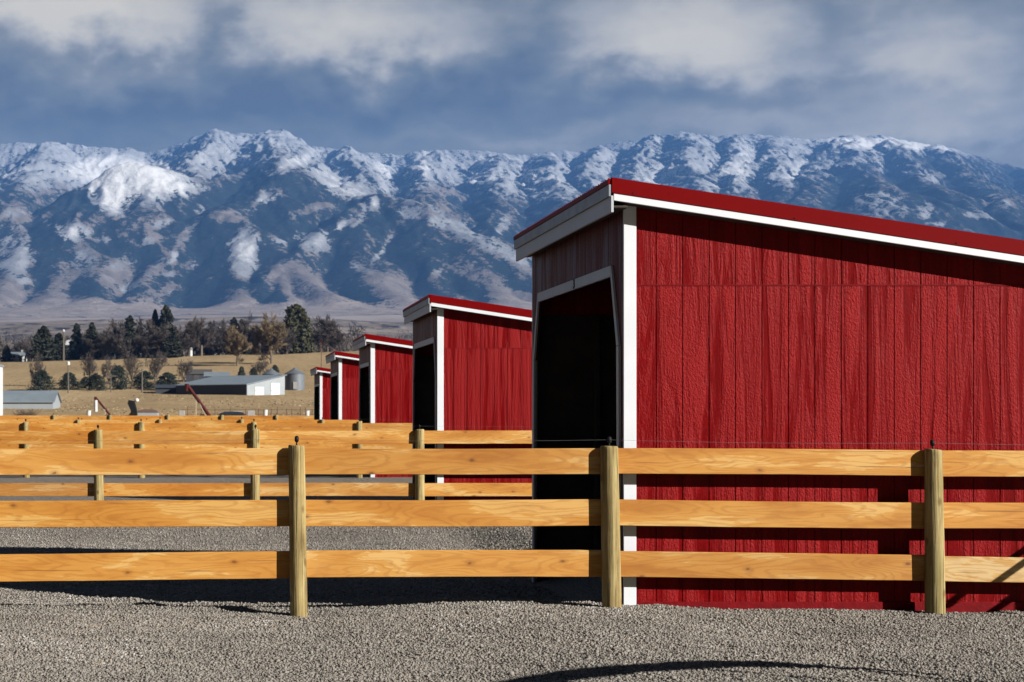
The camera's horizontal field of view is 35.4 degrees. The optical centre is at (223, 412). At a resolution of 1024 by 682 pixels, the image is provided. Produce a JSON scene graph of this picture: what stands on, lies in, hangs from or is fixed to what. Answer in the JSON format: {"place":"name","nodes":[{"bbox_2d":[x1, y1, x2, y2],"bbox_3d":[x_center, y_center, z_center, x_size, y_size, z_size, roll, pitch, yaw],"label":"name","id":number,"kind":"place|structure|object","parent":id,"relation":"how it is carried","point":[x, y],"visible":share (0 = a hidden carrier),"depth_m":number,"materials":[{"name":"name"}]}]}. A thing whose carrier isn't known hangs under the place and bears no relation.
{"place":"outdoors","nodes":[
{"label":"outdoors","id":0,"kind":"place"},
{"bbox_2d":[0,365,3,415],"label":"white shed","id":1,"kind":"structure","parent":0,"point":[1,390],"depth_m":94.90,"materials":[{"name":"paint"}]},
{"bbox_2d":[128,398,138,415],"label":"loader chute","id":2,"kind":"object","parent":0,"point":[132,406],"visible":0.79,"depth_m":126.00,"materials":[{"name":"black metal"}]},
{"bbox_2d":[0,310,412,415],"bbox_3d":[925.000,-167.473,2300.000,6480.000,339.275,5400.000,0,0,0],"label":"ground","id":3,"kind":"structure","parent":0,"point":[383,324],"depth_m":340.27,"materials":[{"name":"brown plant"}]},
{"bbox_2d":[0,345,13,361],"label":"conifer tree","id":4,"kind":"object","parent":3,"relation":"on","point":[6,355],"visible":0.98,"depth_m":404.49,"materials":[{"name":"green plant"}]},
{"bbox_2d":[2,340,32,351],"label":"tree","id":5,"kind":"object","parent":3,"relation":"on","point":[18,346],"visible":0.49,"depth_m":412.75,"materials":[{"name":"brown plant"}]},
{"bbox_2d":[10,350,27,361],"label":"white house","id":6,"kind":"structure","parent":3,"relation":"on","point":[19,356],"depth_m":406.00,"materials":[{"name":"paint"}]},
{"bbox_2d":[17,339,32,358],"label":"bare tree","id":7,"kind":"object","parent":3,"relation":"on","point":[26,348],"visible":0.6,"depth_m":410.81,"materials":[{"name":"brown plant"}]},
{"bbox_2d":[12,409,40,414],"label":"dead brush","id":8,"kind":"object","parent":3,"relation":"on","point":[25,413],"visible":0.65,"depth_m":149.88,"materials":[{"name":"beige plant"}]},
{"bbox_2d":[25,337,36,360],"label":"tree","id":9,"kind":"object","parent":3,"relation":"on","point":[29,344],"visible":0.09,"depth_m":420.41,"materials":[{"name":"brown plant"}]},
{"bbox_2d":[3,390,61,408],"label":"barn","id":10,"kind":"structure","parent":3,"relation":"on","point":[32,399],"depth_m":178.94,"materials":[{"name":"grey metal"}]},
{"bbox_2d":[29,352,46,381],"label":"scrub tree","id":11,"kind":"object","parent":3,"relation":"on","point":[40,366],"visible":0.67,"depth_m":279.49,"materials":[{"name":"brown plant"}]},
{"bbox_2d":[25,369,57,389],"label":"juniper bush","id":12,"kind":"object","parent":3,"relation":"on","point":[40,377],"visible":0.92,"depth_m":261.40,"materials":[{"name":"green plant"}]},
{"bbox_2d":[25,325,59,360],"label":"conifer tree","id":13,"kind":"object","parent":3,"relation":"on","point":[42,339],"visible":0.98,"depth_m":396.79,"materials":[{"name":"green plant"}]},
{"bbox_2d":[51,333,68,360],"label":"conifer tree","id":14,"kind":"object","parent":3,"relation":"on","point":[58,340],"visible":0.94,"depth_m":400.79,"materials":[{"name":"green plant"}]},
{"bbox_2d":[62,329,64,360],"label":"utility pole","id":15,"kind":"object","parent":3,"relation":"on","point":[63,330],"visible":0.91,"depth_m":395.80,"materials":[{"name":"white wood"}]},
{"bbox_2d":[67,362,69,392],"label":"utility pole","id":16,"kind":"object","parent":3,"relation":"on","point":[68,363],"visible":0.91,"depth_m":254.91,"materials":[{"name":"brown wood"}]},
{"bbox_2d":[65,340,73,359],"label":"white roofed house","id":17,"kind":"structure","parent":3,"relation":"on","point":[67,344],"depth_m":415.00,"materials":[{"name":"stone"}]},
{"bbox_2d":[57,372,82,389],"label":"juniper bush","id":18,"kind":"object","parent":3,"relation":"on","point":[73,382],"visible":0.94,"depth_m":264.32,"materials":[{"name":"green plant"}]},
{"bbox_2d":[68,323,85,359],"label":"conifer tree","id":19,"kind":"object","parent":3,"relation":"on","point":[75,347],"visible":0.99,"depth_m":403.13,"materials":[{"name":"green plant"}]},
{"bbox_2d":[77,376,89,388],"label":"juniper bush","id":20,"kind":"object","parent":3,"relation":"on","point":[82,381],"visible":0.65,"depth_m":267.58,"materials":[{"name":"green plant"}]},
{"bbox_2d":[80,331,86,357],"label":"tree","id":21,"kind":"object","parent":3,"relation":"on","point":[82,337],"visible":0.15,"depth_m":425.19,"materials":[{"name":"brown plant"}]},
{"bbox_2d":[79,353,97,377],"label":"scrub tree","id":22,"kind":"object","parent":3,"relation":"on","point":[90,362],"visible":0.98,"depth_m":284.23,"materials":[{"name":"brown plant"}]},
{"bbox_2d":[81,322,104,359],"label":"conifer tree","id":23,"kind":"object","parent":3,"relation":"on","point":[91,334],"visible":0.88,"depth_m":400.00,"materials":[{"name":"green plant"}]},
{"bbox_2d":[83,373,107,390],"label":"juniper bush","id":24,"kind":"object","parent":3,"relation":"on","point":[95,380],"visible":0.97,"depth_m":261.51,"materials":[{"name":"green plant"}]},
{"bbox_2d":[86,327,113,359],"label":"bare tree","id":25,"kind":"object","parent":3,"relation":"on","point":[105,343],"visible":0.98,"depth_m":397.05,"materials":[{"name":"brown plant"}]},
{"bbox_2d":[94,397,110,415],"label":"grain auger","id":26,"kind":"object","parent":3,"relation":"on","point":[96,399],"visible":0.52,"depth_m":135.90,"materials":[{"name":"red paint"}]},
{"bbox_2d":[101,355,116,381],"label":"scrub tree","id":27,"kind":"object","parent":3,"relation":"on","point":[107,368],"visible":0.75,"depth_m":289.78,"materials":[{"name":"brown plant"}]},
{"bbox_2d":[106,350,118,359],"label":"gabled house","id":28,"kind":"structure","parent":3,"relation":"on","point":[112,354],"depth_m":413.00,"materials":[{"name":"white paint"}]},
{"bbox_2d":[104,317,125,358],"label":"bare tree","id":29,"kind":"object","parent":3,"relation":"on","point":[115,330],"visible":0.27,"depth_m":407.54,"materials":[{"name":"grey plant"}]},
{"bbox_2d":[106,365,132,389],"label":"juniper bush","id":30,"kind":"object","parent":3,"relation":"on","point":[117,371],"visible":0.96,"depth_m":264.23,"materials":[{"name":"green plant"}]},
{"bbox_2d":[111,328,140,356],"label":"bare tree","id":31,"kind":"object","parent":3,"relation":"on","point":[117,343],"visible":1,"depth_m":394.81,"materials":[{"name":"grey plant"}]},
{"bbox_2d":[117,315,141,358],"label":"conifer tree","id":32,"kind":"object","parent":3,"relation":"on","point":[128,327],"visible":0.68,"depth_m":401.94,"materials":[{"name":"green plant"}]},
{"bbox_2d":[121,349,143,383],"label":"scrub tree","id":33,"kind":"object","parent":3,"relation":"on","point":[129,363],"visible":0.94,"depth_m":283.78,"materials":[{"name":"brown plant"}]},
{"bbox_2d":[124,409,158,415],"bbox_3d":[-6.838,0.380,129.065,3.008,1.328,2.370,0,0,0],"label":"grain truck","id":34,"kind":"object","parent":3,"relation":"on","point":[146,412],"visible":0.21,"depth_m":127.90,"materials":[{"name":"grey metal"}]},
{"bbox_2d":[141,369,142,391],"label":"utility pole","id":35,"kind":"object","parent":3,"relation":"on","point":[141,380],"visible":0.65,"depth_m":254.93,"materials":[{"name":"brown wood"}]},
{"bbox_2d":[127,317,158,357],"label":"bare tree","id":36,"kind":"object","parent":3,"relation":"on","point":[141,332],"visible":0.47,"depth_m":403.23,"materials":[{"name":"grey plant"}]},
{"bbox_2d":[129,370,156,388],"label":"juniper bush","id":37,"kind":"object","parent":3,"relation":"on","point":[147,376],"visible":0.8,"depth_m":267.33,"materials":[{"name":"green plant"}]},
{"bbox_2d":[148,309,158,357],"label":"conifer tree","id":38,"kind":"object","parent":3,"relation":"on","point":[155,316],"visible":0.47,"depth_m":411.22,"materials":[{"name":"green plant"}]},
{"bbox_2d":[133,323,178,354],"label":"bare tree","id":39,"kind":"object","parent":3,"relation":"on","point":[159,338],"visible":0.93,"depth_m":396.22,"materials":[{"name":"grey plant"}]},
{"bbox_2d":[143,347,168,381],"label":"scrub tree","id":40,"kind":"object","parent":3,"relation":"on","point":[157,367],"visible":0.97,"depth_m":287.99,"materials":[{"name":"brown plant"}]},
{"bbox_2d":[154,385,175,393],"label":"lean to shed","id":41,"kind":"object","parent":3,"relation":"on","point":[160,389],"visible":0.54,"depth_m":252.00,"materials":[{"name":"metal"}]},
{"bbox_2d":[149,304,181,357],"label":"conifer tree","id":42,"kind":"object","parent":3,"relation":"on","point":[166,316],"visible":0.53,"depth_m":408.95,"materials":[{"name":"green plant"}]},
{"bbox_2d":[152,372,180,388],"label":"juniper bush","id":43,"kind":"object","parent":3,"relation":"on","point":[170,379],"visible":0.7,"depth_m":260.84,"materials":[{"name":"green plant"}]},
{"bbox_2d":[161,334,185,357],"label":"conifer tree","id":44,"kind":"object","parent":3,"relation":"on","point":[174,346],"visible":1,"depth_m":395.12,"materials":[{"name":"green plant"}]},
{"bbox_2d":[179,411,184,415],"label":"concrete block","id":45,"kind":"object","parent":3,"relation":"on","point":[181,413],"depth_m":128.00,"materials":[{"name":"white concrete"}]},
{"bbox_2d":[175,360,192,381],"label":"scrub tree","id":46,"kind":"object","parent":3,"relation":"on","point":[188,367],"visible":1,"depth_m":289.69,"materials":[{"name":"brown plant"}]},
{"bbox_2d":[171,325,198,356],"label":"bare tree","id":47,"kind":"object","parent":3,"relation":"on","point":[186,341],"visible":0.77,"depth_m":401.11,"materials":[{"name":"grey plant"}]},
{"bbox_2d":[185,384,210,415],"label":"grain auger","id":48,"kind":"object","parent":3,"relation":"on","point":[195,396],"visible":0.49,"depth_m":137.86,"materials":[{"name":"red paint"}]},
{"bbox_2d":[185,369,211,381],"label":"dark roofed shed","id":49,"kind":"structure","parent":3,"relation":"on","point":[197,374],"depth_m":292.00,"materials":[{"name":"metal"}]},
{"bbox_2d":[193,375,198,380],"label":"door","id":50,"kind":"structure","parent":49,"relation":"in","point":[195,377],"depth_m":291.92,"materials":[{"name":"grey metal"}]},
{"bbox_2d":[183,314,215,355],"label":"bare tree","id":51,"kind":"object","parent":3,"relation":"on","point":[194,328],"visible":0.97,"depth_m":403.56,"materials":[{"name":"grey plant"}]},
{"bbox_2d":[192,335,207,355],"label":"tree","id":52,"kind":"object","parent":3,"relation":"on","point":[204,350],"visible":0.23,"depth_m":415.75,"materials":[{"name":"grey plant"}]},
{"bbox_2d":[0,322,412,361],"bbox_3d":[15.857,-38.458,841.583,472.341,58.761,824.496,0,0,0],"label":"woods","id":53,"kind":"object","parent":3,"relation":"on","point":[344,346],"visible":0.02,"depth_m":444.92,"materials":[{"name":"green plant"}]},
{"bbox_2d":[200,318,227,354],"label":"bare tree","id":54,"kind":"object","parent":3,"relation":"on","point":[220,341],"visible":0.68,"depth_m":409.29,"materials":[{"name":"grey plant"}]},
{"bbox_2d":[207,340,220,355],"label":"dark gabled house","id":55,"kind":"structure","parent":3,"relation":"on","point":[211,351],"depth_m":418.00,"materials":[{"name":"grey metal"}]},
{"bbox_2d":[204,372,229,377],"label":"grey roofed shed","id":56,"kind":"structure","parent":3,"relation":"on","point":[208,374],"depth_m":284.77,"materials":[{"name":"metal"}]},
{"bbox_2d":[216,326,232,354],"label":"tree","id":57,"kind":"object","parent":3,"relation":"on","point":[222,347],"visible":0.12,"depth_m":413.68,"materials":[{"name":"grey plant"}]},
{"bbox_2d":[173,375,285,394],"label":"long barn","id":58,"kind":"structure","parent":3,"relation":"on","point":[248,385],"depth_m":245.12,"materials":[{"name":"metal"}]},
{"bbox_2d":[255,387,263,394],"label":"door","id":59,"kind":"structure","parent":58,"relation":"in","point":[258,390],"depth_m":242.36,"materials":[{"name":"white paint"}]},
{"bbox_2d":[271,383,279,394],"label":"door","id":60,"kind":"structure","parent":58,"relation":"in","point":[275,387],"depth_m":245.40,"materials":[{"name":"white paint"}]},
{"bbox_2d":[218,411,245,415],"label":"parked car","id":61,"kind":"object","parent":3,"relation":"on","point":[233,413],"visible":0.21,"depth_m":112.08,"materials":[{"name":"blue paint"}]},
{"bbox_2d":[223,317,242,354],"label":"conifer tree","id":62,"kind":"object","parent":3,"relation":"on","point":[234,321],"visible":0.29,"depth_m":411.33,"materials":[{"name":"green plant"}]},
{"bbox_2d":[223,324,251,365],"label":"willow tree","id":63,"kind":"object","parent":3,"relation":"on","point":[239,341],"visible":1,"depth_m":343.76,"materials":[{"name":"brown plant"}]},
{"bbox_2d":[237,366,244,375],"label":"evergreen bush","id":64,"kind":"object","parent":3,"relation":"on","point":[241,370],"visible":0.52,"depth_m":291.74,"materials":[{"name":"green plant"}]},
{"bbox_2d":[239,319,250,353],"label":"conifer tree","id":65,"kind":"object","parent":3,"relation":"on","point":[246,352],"visible":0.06,"depth_m":410.65,"materials":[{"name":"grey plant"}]},
{"bbox_2d":[181,407,312,415],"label":"pipe fence","id":66,"kind":"object","parent":3,"relation":"on","point":[271,409],"visible":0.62,"depth_m":139.98,"materials":[{"name":"grey metal"}]},
{"bbox_2d":[236,310,259,351],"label":"bare tree","id":67,"kind":"object","parent":3,"relation":"on","point":[241,326],"visible":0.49,"depth_m":404.21,"materials":[{"name":"grey plant"}]},
{"bbox_2d":[247,411,254,415],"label":"concrete block","id":68,"kind":"object","parent":3,"relation":"on","point":[250,413],"depth_m":128.00,"materials":[{"name":"white concrete"}]},
{"bbox_2d":[249,367,257,374],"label":"evergreen bush","id":69,"kind":"object","parent":3,"relation":"on","point":[253,370],"visible":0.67,"depth_m":294.81,"materials":[{"name":"green plant"}]},
{"bbox_2d":[250,359,268,374],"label":"scrub tree","id":70,"kind":"object","parent":3,"relation":"on","point":[261,366],"visible":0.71,"depth_m":299.87,"materials":[{"name":"brown plant"}]},
{"bbox_2d":[247,310,289,363],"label":"willow tree","id":71,"kind":"object","parent":3,"relation":"on","point":[267,332],"visible":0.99,"depth_m":349.78,"materials":[{"name":"brown plant"}]},
{"bbox_2d":[262,368,280,374],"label":"grain bin","id":72,"kind":"object","parent":3,"relation":"on","point":[271,371],"visible":0.25,"depth_m":271.02,"materials":[{"name":"metal"}]},
{"bbox_2d":[272,365,279,372],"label":"evergreen bush","id":73,"kind":"object","parent":3,"relation":"on","point":[275,367],"visible":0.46,"depth_m":295.78,"materials":[{"name":"green plant"}]},
{"bbox_2d":[277,327,297,354],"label":"bare tree","id":74,"kind":"object","parent":3,"relation":"on","point":[289,340],"visible":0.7,"depth_m":391.39,"materials":[{"name":"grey plant"}]},
{"bbox_2d":[285,368,304,389],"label":"grain bin","id":75,"kind":"object","parent":3,"relation":"on","point":[294,378],"visible":0.95,"depth_m":260.63,"materials":[{"name":"metal"}]},
{"bbox_2d":[274,303,316,353],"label":"pine tree","id":76,"kind":"object","parent":3,"relation":"on","point":[297,319],"visible":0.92,"depth_m":396.66,"materials":[{"name":"green plant"}]},
{"bbox_2d":[312,312,338,351],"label":"bare tree","id":77,"kind":"object","parent":3,"relation":"on","point":[325,329],"visible":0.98,"depth_m":402.87,"materials":[{"name":"grey plant"}]},
{"bbox_2d":[315,339,342,351],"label":"tree","id":78,"kind":"object","parent":3,"relation":"on","point":[318,346],"visible":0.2,"depth_m":423.67,"materials":[{"name":"grey plant"}]},
{"bbox_2d":[319,322,349,350],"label":"bare tree","id":79,"kind":"object","parent":3,"relation":"on","point":[337,340],"visible":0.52,"depth_m":409.26,"materials":[{"name":"grey plant"}]},
{"bbox_2d":[0,128,1023,317],"bbox_3d":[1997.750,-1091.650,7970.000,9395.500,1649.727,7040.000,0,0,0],"label":"mountains","id":80,"kind":"structure","parent":0,"point":[217,221],"depth_m":6336.36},
{"bbox_2d":[0,474,1023,681],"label":"gravel yard","id":81,"kind":"structure","parent":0,"point":[575,588],"depth_m":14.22,"materials":[{"name":"grey gravel"}]},
{"bbox_2d":[0,413,313,419],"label":"rail fence","id":82,"kind":"object","parent":81,"relation":"on","point":[83,417],"visible":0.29,"depth_m":65.83,"materials":[{"name":"brown wood"}]},
{"bbox_2d":[0,417,358,422],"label":"rail fence","id":83,"kind":"object","parent":81,"relation":"on","point":[241,420],"visible":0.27,"depth_m":46.63,"materials":[{"name":"brown wood"}]},
{"bbox_2d":[0,418,411,477],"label":"rail fence","id":84,"kind":"object","parent":81,"relation":"on","point":[359,425],"visible":0.39,"depth_m":35.03,"materials":[{"name":"brown wood"}]},
{"bbox_2d":[0,424,531,499],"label":"rail fence","id":85,"kind":"object","parent":81,"relation":"on","point":[256,489],"visible":0.62,"depth_m":23.39,"materials":[{"name":"brown wood"}]},
{"bbox_2d":[310,367,330,419],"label":"horse shed","id":86,"kind":"structure","parent":81,"relation":"on","point":[322,381],"depth_m":58.40,"materials":[{"name":"red wood"}]},
{"bbox_2d":[325,351,358,419],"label":"horse shed","id":87,"kind":"structure","parent":81,"relation":"on","point":[344,396],"depth_m":46.80,"materials":[{"name":"red wood"}]},
{"bbox_2d":[352,334,412,476],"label":"horse shed","id":88,"kind":"structure","parent":81,"relation":"on","point":[385,377],"depth_m":35.20,"materials":[{"name":"red wood"}]},
{"bbox_2d":[403,294,531,499],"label":"horse shed","id":89,"kind":"structure","parent":81,"relation":"on","point":[472,365],"depth_m":23.55,"materials":[{"name":"red wood"}]},
{"bbox_2d":[0,436,1023,616],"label":"rail fence","id":90,"kind":"object","parent":81,"relation":"on","point":[933,515],"visible":0.98,"depth_m":11.80,"materials":[{"name":"brown wood"}]},
{"bbox_2d":[513,177,1023,612],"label":"horse shed","id":91,"kind":"structure","parent":81,"relation":"on","point":[664,316],"depth_m":11.93,"materials":[{"name":"red wood"}]},
{"bbox_2d":[0,0,1023,168],"label":"sky","id":92,"kind":"structure","parent":0,"point":[396,77],"materials":[{"name":"blue"}]}
]}

